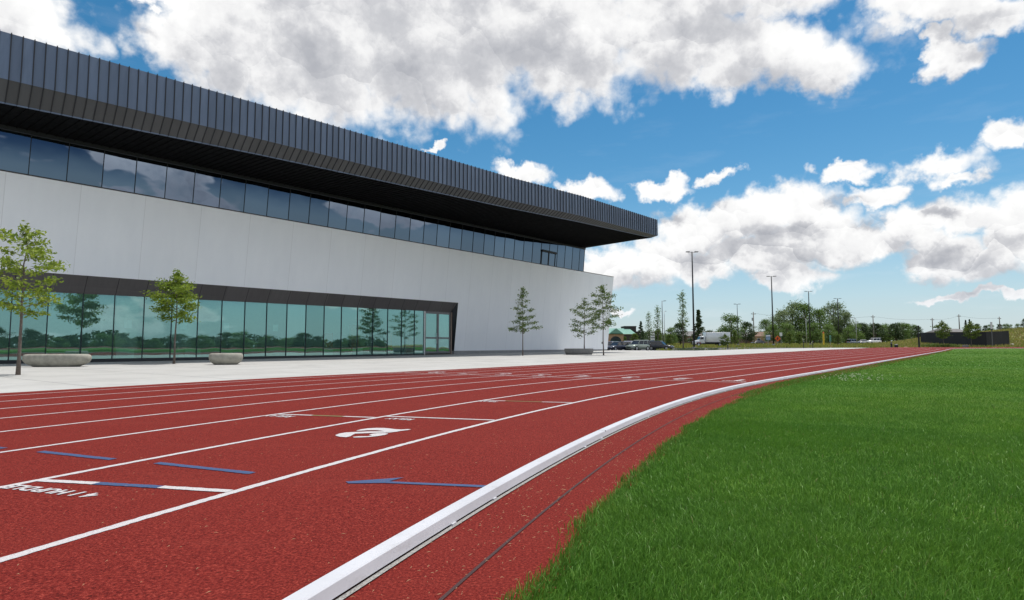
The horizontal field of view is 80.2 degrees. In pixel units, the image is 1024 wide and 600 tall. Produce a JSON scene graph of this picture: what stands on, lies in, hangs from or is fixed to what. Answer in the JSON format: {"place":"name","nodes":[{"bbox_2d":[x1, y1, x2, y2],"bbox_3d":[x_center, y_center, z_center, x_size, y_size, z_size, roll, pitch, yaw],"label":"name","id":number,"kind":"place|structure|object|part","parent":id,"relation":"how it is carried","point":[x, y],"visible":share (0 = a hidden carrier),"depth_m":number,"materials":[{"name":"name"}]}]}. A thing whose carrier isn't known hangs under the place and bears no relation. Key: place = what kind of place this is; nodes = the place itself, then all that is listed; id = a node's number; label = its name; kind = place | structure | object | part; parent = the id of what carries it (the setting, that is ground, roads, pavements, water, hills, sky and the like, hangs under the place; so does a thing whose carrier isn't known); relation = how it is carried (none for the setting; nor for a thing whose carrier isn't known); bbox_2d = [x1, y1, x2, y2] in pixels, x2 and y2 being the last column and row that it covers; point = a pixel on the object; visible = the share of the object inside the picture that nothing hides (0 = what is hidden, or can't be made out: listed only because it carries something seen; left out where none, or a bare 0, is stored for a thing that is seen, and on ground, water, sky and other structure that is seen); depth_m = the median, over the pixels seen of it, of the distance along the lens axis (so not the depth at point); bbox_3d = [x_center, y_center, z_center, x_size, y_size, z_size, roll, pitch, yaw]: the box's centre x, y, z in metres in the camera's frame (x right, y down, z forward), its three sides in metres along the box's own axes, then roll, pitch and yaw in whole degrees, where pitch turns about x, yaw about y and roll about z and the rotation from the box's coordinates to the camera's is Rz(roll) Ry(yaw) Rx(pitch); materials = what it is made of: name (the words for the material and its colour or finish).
{"place":"outdoors","nodes":[
{"label":"outdoors","id":0,"kind":"place"},
{"bbox_2d":[0,348,855,392],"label":"plaza","id":1,"kind":"structure","parent":0,"point":[91,375],"depth_m":22.57,"materials":[{"name":"concrete"}]},
{"bbox_2d":[0,220,70,374],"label":"locust tree","id":2,"kind":"object","parent":1,"relation":"on","point":[8,262],"visible":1,"depth_m":16.38,"materials":[{"name":"green plant"}]},
{"bbox_2d":[22,354,91,366],"bbox_3d":[-16.900,2.240,22.596,2.260,0.460,0.840,1,-4,-7],"label":"stone bench","id":3,"kind":"object","parent":1,"relation":"on","point":[54,360],"visible":1,"depth_m":22.25,"materials":[{"name":"stone"}]},
{"bbox_2d":[142,269,201,363],"bbox_3d":[-14.606,0.693,26.255,2.266,4.154,2.603,1,-4,-11],"label":"locust tree","id":4,"kind":"object","parent":1,"relation":"on","point":[181,295],"visible":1,"depth_m":26.20,"materials":[{"name":"green plant"}]},
{"bbox_2d":[209,353,242,364],"bbox_3d":[-11.800,2.427,25.089,1.280,0.460,1.000,1,-4,-17],"label":"stone bench","id":5,"kind":"object","parent":1,"relation":"on","point":[225,358],"visible":1,"depth_m":24.68,"materials":[{"name":"stone"}]},
{"bbox_2d":[508,286,542,355],"bbox_3d":[1.029,1.491,42.444,2.679,4.933,2.789,-3,-5,33],"label":"plaza tree","id":6,"kind":"object","parent":1,"relation":"on","point":[520,318],"visible":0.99,"depth_m":42.37,"materials":[{"name":"green plant"}]},
{"bbox_2d":[564,348,593,354],"bbox_3d":[5.000,3.902,45.435,2.160,0.550,1.900,0,-4,0],"label":"planter","id":7,"kind":"object","parent":1,"relation":"on","point":[578,351],"visible":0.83,"depth_m":44.65,"materials":[{"name":"concrete"}]},
{"bbox_2d":[569,298,599,348],"bbox_3d":[5.426,1.800,45.645,2.506,4.026,3.223,-1,-4,8],"label":"plaza tree","id":8,"kind":"object","parent":7,"relation":"on","point":[590,321],"visible":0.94,"depth_m":45.57,"materials":[{"name":"green plant"}]},
{"bbox_2d":[587,284,623,354],"bbox_3d":[6.330,1.446,42.532,2.714,5.038,2.458,-4,-6,41],"label":"plaza tree","id":9,"kind":"object","parent":1,"relation":"on","point":[606,294],"visible":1,"depth_m":42.38,"materials":[{"name":"green plant"}]},
{"bbox_2d":[0,347,1023,599],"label":"running track","id":10,"kind":"structure","parent":0,"point":[192,521],"depth_m":3.51,"materials":[{"name":"red rubber"}]},
{"bbox_2d":[18,364,866,599],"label":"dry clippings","id":11,"kind":"object","parent":10,"relation":"on","point":[523,484],"visible":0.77,"depth_m":3.11,"materials":[{"name":"beige plant"}]},
{"bbox_2d":[282,348,1012,599],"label":"track kerb","id":12,"kind":"structure","parent":10,"relation":"on","point":[335,583],"depth_m":2.38,"materials":[{"name":"concrete"}]},
{"bbox_2d":[0,0,1023,342],"label":"sky","id":13,"kind":"structure","parent":0,"point":[867,154],"materials":[{"name":"blue"}]},
{"bbox_2d":[692,332,730,345],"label":"box truck","id":14,"kind":"object","parent":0,"point":[709,338],"visible":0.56,"depth_m":143.59,"materials":[{"name":"paint"}]},
{"bbox_2d":[494,348,1023,599],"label":"infield","id":15,"kind":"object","parent":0,"point":[940,361],"visible":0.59,"depth_m":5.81,"materials":[{"name":"green plant"}]},
{"bbox_2d":[822,364,923,380],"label":"clover flowers","id":16,"kind":"object","parent":15,"relation":"on","point":[858,374],"visible":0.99,"depth_m":12.84,"materials":[{"name":"white plant"}]},
{"bbox_2d":[705,348,857,350],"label":"road","id":17,"kind":"structure","parent":0,"point":[758,348],"depth_m":111.66,"materials":[{"name":"grey asphalt"}]},
{"bbox_2d":[659,327,1023,354],"bbox_3d":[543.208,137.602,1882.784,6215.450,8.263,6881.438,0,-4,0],"label":"ground","id":18,"kind":"structure","parent":0,"point":[1011,338],"depth_m":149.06,"materials":[{"name":"green plant"}]},
{"bbox_2d":[0,31,657,363],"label":"sports building","id":19,"kind":"structure","parent":18,"relation":"on","point":[272,233],"depth_m":34.79,"materials":[{"name":"concrete"}]},
{"bbox_2d":[425,311,450,352],"bbox_3d":[-5.762,2.486,47.090,0.080,3.271,2.800,-3,-5,37],"label":"door","id":20,"kind":"structure","parent":19,"relation":"in","point":[437,324],"depth_m":47.04,"materials":[{"name":"glass"}]},
{"bbox_2d":[608,328,633,341],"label":"shop","id":21,"kind":"structure","parent":18,"relation":"on","point":[617,334],"depth_m":167.70,"materials":[{"name":"beige brick"}]},
{"bbox_2d":[621,326,639,338],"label":"brick block","id":22,"kind":"structure","parent":18,"relation":"on","point":[633,328],"depth_m":171.88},
{"bbox_2d":[631,333,638,340],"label":"tree","id":23,"kind":"object","parent":18,"relation":"on","point":[634,335],"visible":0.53,"depth_m":139.62,"materials":[{"name":"green plant"}]},
{"bbox_2d":[638,321,644,339],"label":"spruce tree","id":24,"kind":"object","parent":18,"relation":"on","point":[641,332],"visible":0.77,"depth_m":149.65,"materials":[{"name":"green plant"}]},
{"bbox_2d":[644,311,652,334],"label":"poplar tree","id":25,"kind":"object","parent":18,"relation":"on","point":[647,314],"visible":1,"depth_m":111.97,"materials":[{"name":"green plant"}]},
{"bbox_2d":[650,331,654,340],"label":"sign pylon","id":26,"kind":"object","parent":18,"relation":"on","point":[653,337],"visible":0.48,"depth_m":121.67,"materials":[{"name":"grey metal"}]},
{"bbox_2d":[653,305,663,332],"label":"poplar tree","id":27,"kind":"object","parent":18,"relation":"on","point":[657,319],"visible":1,"depth_m":116.00,"materials":[{"name":"green plant"}]},
{"bbox_2d":[655,330,661,340],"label":"tree","id":28,"kind":"object","parent":18,"relation":"on","point":[658,336],"visible":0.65,"depth_m":139.38,"materials":[{"name":"green plant"}]},
{"bbox_2d":[662,309,662,340],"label":"light pole","id":29,"kind":"object","parent":18,"relation":"on","point":[662,324],"visible":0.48,"depth_m":119.89,"materials":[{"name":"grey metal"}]},
{"bbox_2d":[666,334,672,344],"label":"tree","id":30,"kind":"object","parent":18,"relation":"on","point":[668,336],"visible":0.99,"depth_m":149.57,"materials":[{"name":"green plant"}]},
{"bbox_2d":[663,326,678,343],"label":"broadleaf tree","id":31,"kind":"object","parent":18,"relation":"on","point":[670,331],"visible":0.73,"depth_m":164.19,"materials":[{"name":"green plant"}]},
{"bbox_2d":[672,322,688,344],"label":"dark tree","id":32,"kind":"object","parent":18,"relation":"on","point":[679,336],"visible":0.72,"depth_m":168.72,"materials":[{"name":"green plant"}]},
{"bbox_2d":[676,291,689,347],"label":"poplar tree","id":33,"kind":"object","parent":18,"relation":"on","point":[683,306],"visible":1,"depth_m":108.01,"materials":[{"name":"green plant"}]},
{"bbox_2d":[674,348,693,350],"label":"hedge planter","id":34,"kind":"object","parent":18,"relation":"on","point":[685,349],"visible":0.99,"depth_m":76.32,"materials":[{"name":"concrete"}]},
{"bbox_2d":[686,251,697,349],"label":"floodlight","id":35,"kind":"object","parent":18,"relation":"on","point":[693,347],"visible":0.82,"depth_m":95.15,"materials":[{"name":"black metal"}]},
{"bbox_2d":[687,309,704,343],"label":"spruce tree","id":36,"kind":"object","parent":18,"relation":"on","point":[700,329],"visible":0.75,"depth_m":159.40,"materials":[{"name":"green plant"}]},
{"bbox_2d":[678,331,714,342],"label":"house","id":37,"kind":"structure","parent":18,"relation":"on","point":[689,333],"depth_m":215.73,"materials":[{"name":"white brick"}]},
{"bbox_2d":[694,348,704,350],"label":"hedge planter","id":38,"kind":"object","parent":18,"relation":"on","point":[698,349],"visible":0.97,"depth_m":76.40,"materials":[{"name":"concrete"}]},
{"bbox_2d":[715,313,747,344],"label":"broadleaf tree","id":39,"kind":"object","parent":18,"relation":"on","point":[732,325],"visible":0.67,"depth_m":171.24,"materials":[{"name":"green plant"}]},
{"bbox_2d":[731,330,738,343],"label":"tree","id":40,"kind":"object","parent":18,"relation":"on","point":[734,336],"visible":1,"depth_m":139.52,"materials":[{"name":"green plant"}]},
{"bbox_2d":[733,332,751,343],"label":"house","id":41,"kind":"structure","parent":18,"relation":"on","point":[742,342],"depth_m":232.53,"materials":[{"name":"brown brick"}]},
{"bbox_2d":[739,322,757,342],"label":"dark tree","id":42,"kind":"object","parent":18,"relation":"on","point":[746,338],"visible":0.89,"depth_m":189.19,"materials":[{"name":"green plant"}]},
{"bbox_2d":[751,312,755,343],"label":"utility pole","id":43,"kind":"object","parent":18,"relation":"on","point":[753,325],"visible":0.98,"depth_m":199.82,"materials":[{"name":"brown wood"}]},
{"bbox_2d":[754,313,872,318],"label":"power line","id":44,"kind":"object","parent":43,"relation":"attached to","point":[820,318],"visible":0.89,"depth_m":208.80,"materials":[{"name":"black metal"}]},
{"bbox_2d":[751,340,765,343],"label":"parked car","id":45,"kind":"object","parent":18,"relation":"on","point":[759,341],"visible":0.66,"depth_m":203.77,"materials":[{"name":"paint"}]},
{"bbox_2d":[752,332,776,342],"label":"house","id":46,"kind":"structure","parent":18,"relation":"on","point":[758,336],"depth_m":227.71,"materials":[{"name":"beige brick"}]},
{"bbox_2d":[755,319,775,332],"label":"broadleaf tree","id":47,"kind":"object","parent":18,"relation":"on","point":[764,322],"visible":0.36,"depth_m":234.75,"materials":[{"name":"green plant"}]},
{"bbox_2d":[766,276,775,345],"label":"floodlight","id":48,"kind":"object","parent":18,"relation":"on","point":[772,310],"visible":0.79,"depth_m":130.04,"materials":[{"name":"black metal"}]},
{"bbox_2d":[761,323,782,341],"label":"broadleaf tree","id":49,"kind":"object","parent":18,"relation":"on","point":[770,334],"visible":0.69,"depth_m":214.06,"materials":[{"name":"green plant"}]},
{"bbox_2d":[641,324,916,342],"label":"distant wood","id":50,"kind":"object","parent":18,"relation":"on","point":[647,337],"visible":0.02,"depth_m":290.35,"materials":[{"name":"green plant"}]},
{"bbox_2d":[763,308,795,342],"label":"broadleaf tree","id":51,"kind":"object","parent":18,"relation":"on","point":[778,315],"visible":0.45,"depth_m":238.50,"materials":[{"name":"green plant"}]},
{"bbox_2d":[776,323,799,342],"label":"broadleaf tree","id":52,"kind":"object","parent":18,"relation":"on","point":[786,326],"visible":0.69,"depth_m":211.35,"materials":[{"name":"green plant"}]},
{"bbox_2d":[784,332,793,344],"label":"tree","id":53,"kind":"object","parent":18,"relation":"on","point":[789,337],"visible":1,"depth_m":164.35,"materials":[{"name":"green plant"}]},
{"bbox_2d":[776,299,808,342],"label":"broadleaf tree","id":54,"kind":"object","parent":18,"relation":"on","point":[790,314],"visible":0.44,"depth_m":242.71,"materials":[{"name":"green plant"}]},
{"bbox_2d":[794,333,802,343],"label":"tree","id":55,"kind":"object","parent":18,"relation":"on","point":[799,338],"visible":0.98,"depth_m":164.37,"materials":[{"name":"green plant"}]},
{"bbox_2d":[790,302,822,342],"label":"broadleaf tree","id":56,"kind":"object","parent":18,"relation":"on","point":[805,309],"visible":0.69,"depth_m":239.29,"materials":[{"name":"green plant"}]},
{"bbox_2d":[804,291,811,344],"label":"floodlight","id":57,"kind":"object","parent":18,"relation":"on","point":[809,317],"visible":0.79,"depth_m":159.97,"materials":[{"name":"black metal"}]},
{"bbox_2d":[799,322,822,342],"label":"broadleaf tree","id":58,"kind":"object","parent":18,"relation":"on","point":[816,332],"visible":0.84,"depth_m":210.68,"materials":[{"name":"green plant"}]},
{"bbox_2d":[807,308,836,342],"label":"broadleaf tree","id":59,"kind":"object","parent":18,"relation":"on","point":[819,313],"visible":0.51,"depth_m":237.05,"materials":[{"name":"green plant"}]},
{"bbox_2d":[821,323,837,342],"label":"broadleaf tree","id":60,"kind":"object","parent":18,"relation":"on","point":[826,327],"visible":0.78,"depth_m":215.13,"materials":[{"name":"green plant"}]},
{"bbox_2d":[819,300,849,342],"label":"broadleaf tree","id":61,"kind":"object","parent":18,"relation":"on","point":[831,307],"visible":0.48,"depth_m":244.28,"materials":[{"name":"green plant"}]},
{"bbox_2d":[833,298,841,343],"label":"floodlight","id":62,"kind":"object","parent":18,"relation":"on","point":[838,316],"visible":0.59,"depth_m":180.00,"materials":[{"name":"black metal"}]},
{"bbox_2d":[834,334,841,343],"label":"tree","id":63,"kind":"object","parent":18,"relation":"on","point":[837,340],"visible":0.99,"depth_m":159.56,"materials":[{"name":"green plant"}]},
{"bbox_2d":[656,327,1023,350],"bbox_3d":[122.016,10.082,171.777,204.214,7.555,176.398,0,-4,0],"label":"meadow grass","id":64,"kind":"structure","parent":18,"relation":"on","point":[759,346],"depth_m":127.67,"materials":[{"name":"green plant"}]},
{"bbox_2d":[833,310,858,342],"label":"broadleaf tree","id":65,"kind":"object","parent":18,"relation":"on","point":[846,314],"visible":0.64,"depth_m":239.05,"materials":[{"name":"green plant"}]},
{"bbox_2d":[840,326,858,340],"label":"broadleaf tree","id":66,"kind":"object","parent":18,"relation":"on","point":[849,334],"visible":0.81,"depth_m":219.47,"materials":[{"name":"green plant"}]},
{"bbox_2d":[846,339,861,343],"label":"parked car","id":67,"kind":"object","parent":18,"relation":"on","point":[851,341],"visible":0.66,"depth_m":203.72,"materials":[{"name":"paint"}]},
{"bbox_2d":[847,323,865,340],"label":"broadleaf tree","id":68,"kind":"object","parent":18,"relation":"on","point":[860,336],"visible":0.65,"depth_m":233.66,"materials":[{"name":"green plant"}]},
{"bbox_2d":[855,322,870,339],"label":"dark tree","id":69,"kind":"object","parent":18,"relation":"on","point":[864,327],"visible":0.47,"depth_m":241.19,"materials":[{"name":"green plant"}]},
{"bbox_2d":[865,338,881,342],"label":"parked car","id":70,"kind":"object","parent":18,"relation":"on","point":[873,340],"visible":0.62,"depth_m":206.83,"materials":[{"name":"paint"}]},
{"bbox_2d":[864,322,886,339],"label":"dark tree","id":71,"kind":"object","parent":18,"relation":"on","point":[878,334],"visible":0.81,"depth_m":234.37,"materials":[{"name":"green plant"}]},
{"bbox_2d":[876,325,893,341],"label":"broadleaf tree","id":72,"kind":"object","parent":18,"relation":"on","point":[886,335],"visible":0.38,"depth_m":241.75,"materials":[{"name":"green plant"}]},
{"bbox_2d":[881,323,894,340],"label":"broadleaf tree","id":73,"kind":"object","parent":18,"relation":"on","point":[886,324],"visible":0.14,"depth_m":250.27,"materials":[{"name":"green plant"}]},
{"bbox_2d":[885,322,906,340],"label":"dark tree","id":74,"kind":"object","parent":18,"relation":"on","point":[897,327],"visible":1,"depth_m":233.77,"materials":[{"name":"green plant"}]},
{"bbox_2d":[894,321,916,339],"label":"broadleaf tree","id":75,"kind":"object","parent":18,"relation":"on","point":[904,324],"visible":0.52,"depth_m":241.87,"materials":[{"name":"green plant"}]},
{"bbox_2d":[905,324,916,338],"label":"broadleaf tree","id":76,"kind":"object","parent":18,"relation":"on","point":[912,327],"visible":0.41,"depth_m":250.21,"materials":[{"name":"green plant"}]},
{"bbox_2d":[909,326,922,336],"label":"dark tree","id":77,"kind":"object","parent":18,"relation":"on","point":[914,331],"visible":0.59,"depth_m":234.17,"materials":[{"name":"green plant"}]},
{"bbox_2d":[917,325,919,346],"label":"lamp column","id":78,"kind":"structure","parent":18,"relation":"on","point":[918,337],"depth_m":120.65,"materials":[{"name":"black metal"}]},
{"bbox_2d":[930,320,951,344],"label":"staked tree","id":79,"kind":"object","parent":18,"relation":"on","point":[941,333],"visible":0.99,"depth_m":124.64,"materials":[{"name":"green plant"}]},
{"bbox_2d":[926,329,964,332],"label":"house","id":80,"kind":"structure","parent":18,"relation":"on","point":[953,330],"depth_m":207.73,"materials":[{"name":"white brick"}]},
{"bbox_2d":[920,331,1009,345],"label":"screen fence","id":81,"kind":"object","parent":18,"relation":"on","point":[985,338],"visible":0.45,"depth_m":131.02,"materials":[{"name":"black fabric"}]},
{"bbox_2d":[963,321,981,345],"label":"staked tree","id":82,"kind":"object","parent":18,"relation":"on","point":[968,330],"visible":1,"depth_m":125.68,"materials":[{"name":"green plant"}]},
{"bbox_2d":[990,322,992,345],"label":"marker pole","id":83,"kind":"object","parent":18,"relation":"on","point":[991,326],"visible":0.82,"depth_m":125.86,"materials":[{"name":"grey metal"}]},
{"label":"car park","id":84,"kind":"structure","parent":0,"visible":0},
{"bbox_2d":[607,342,628,349],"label":"parked car","id":85,"kind":"object","parent":84,"relation":"on","point":[617,345],"visible":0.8,"depth_m":96.08,"materials":[{"name":"paint"}]},
{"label":"window","id":86,"kind":"part","parent":85,"relation":"part of","materials":[{"name":"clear glass"}]},
{"bbox_2d":[625,340,650,349],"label":"parked car","id":87,"kind":"object","parent":84,"relation":"on","point":[638,344],"visible":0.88,"depth_m":96.17,"materials":[{"name":"paint"}]},
{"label":"window","id":88,"kind":"part","parent":87,"relation":"part of","materials":[{"name":"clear glass"}]},
{"bbox_2d":[649,341,673,349],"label":"parked car","id":89,"kind":"object","parent":84,"relation":"on","point":[655,345],"visible":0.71,"depth_m":100.15,"materials":[{"name":"paint"}]},
{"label":"window","id":90,"kind":"part","parent":89,"relation":"part of","materials":[{"name":"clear glass"}]},
{"bbox_2d":[719,333,729,347],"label":"staked tree","id":91,"kind":"object","parent":84,"relation":"on","point":[724,343],"visible":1,"depth_m":91.75,"materials":[{"name":"green plant"}]}
]}

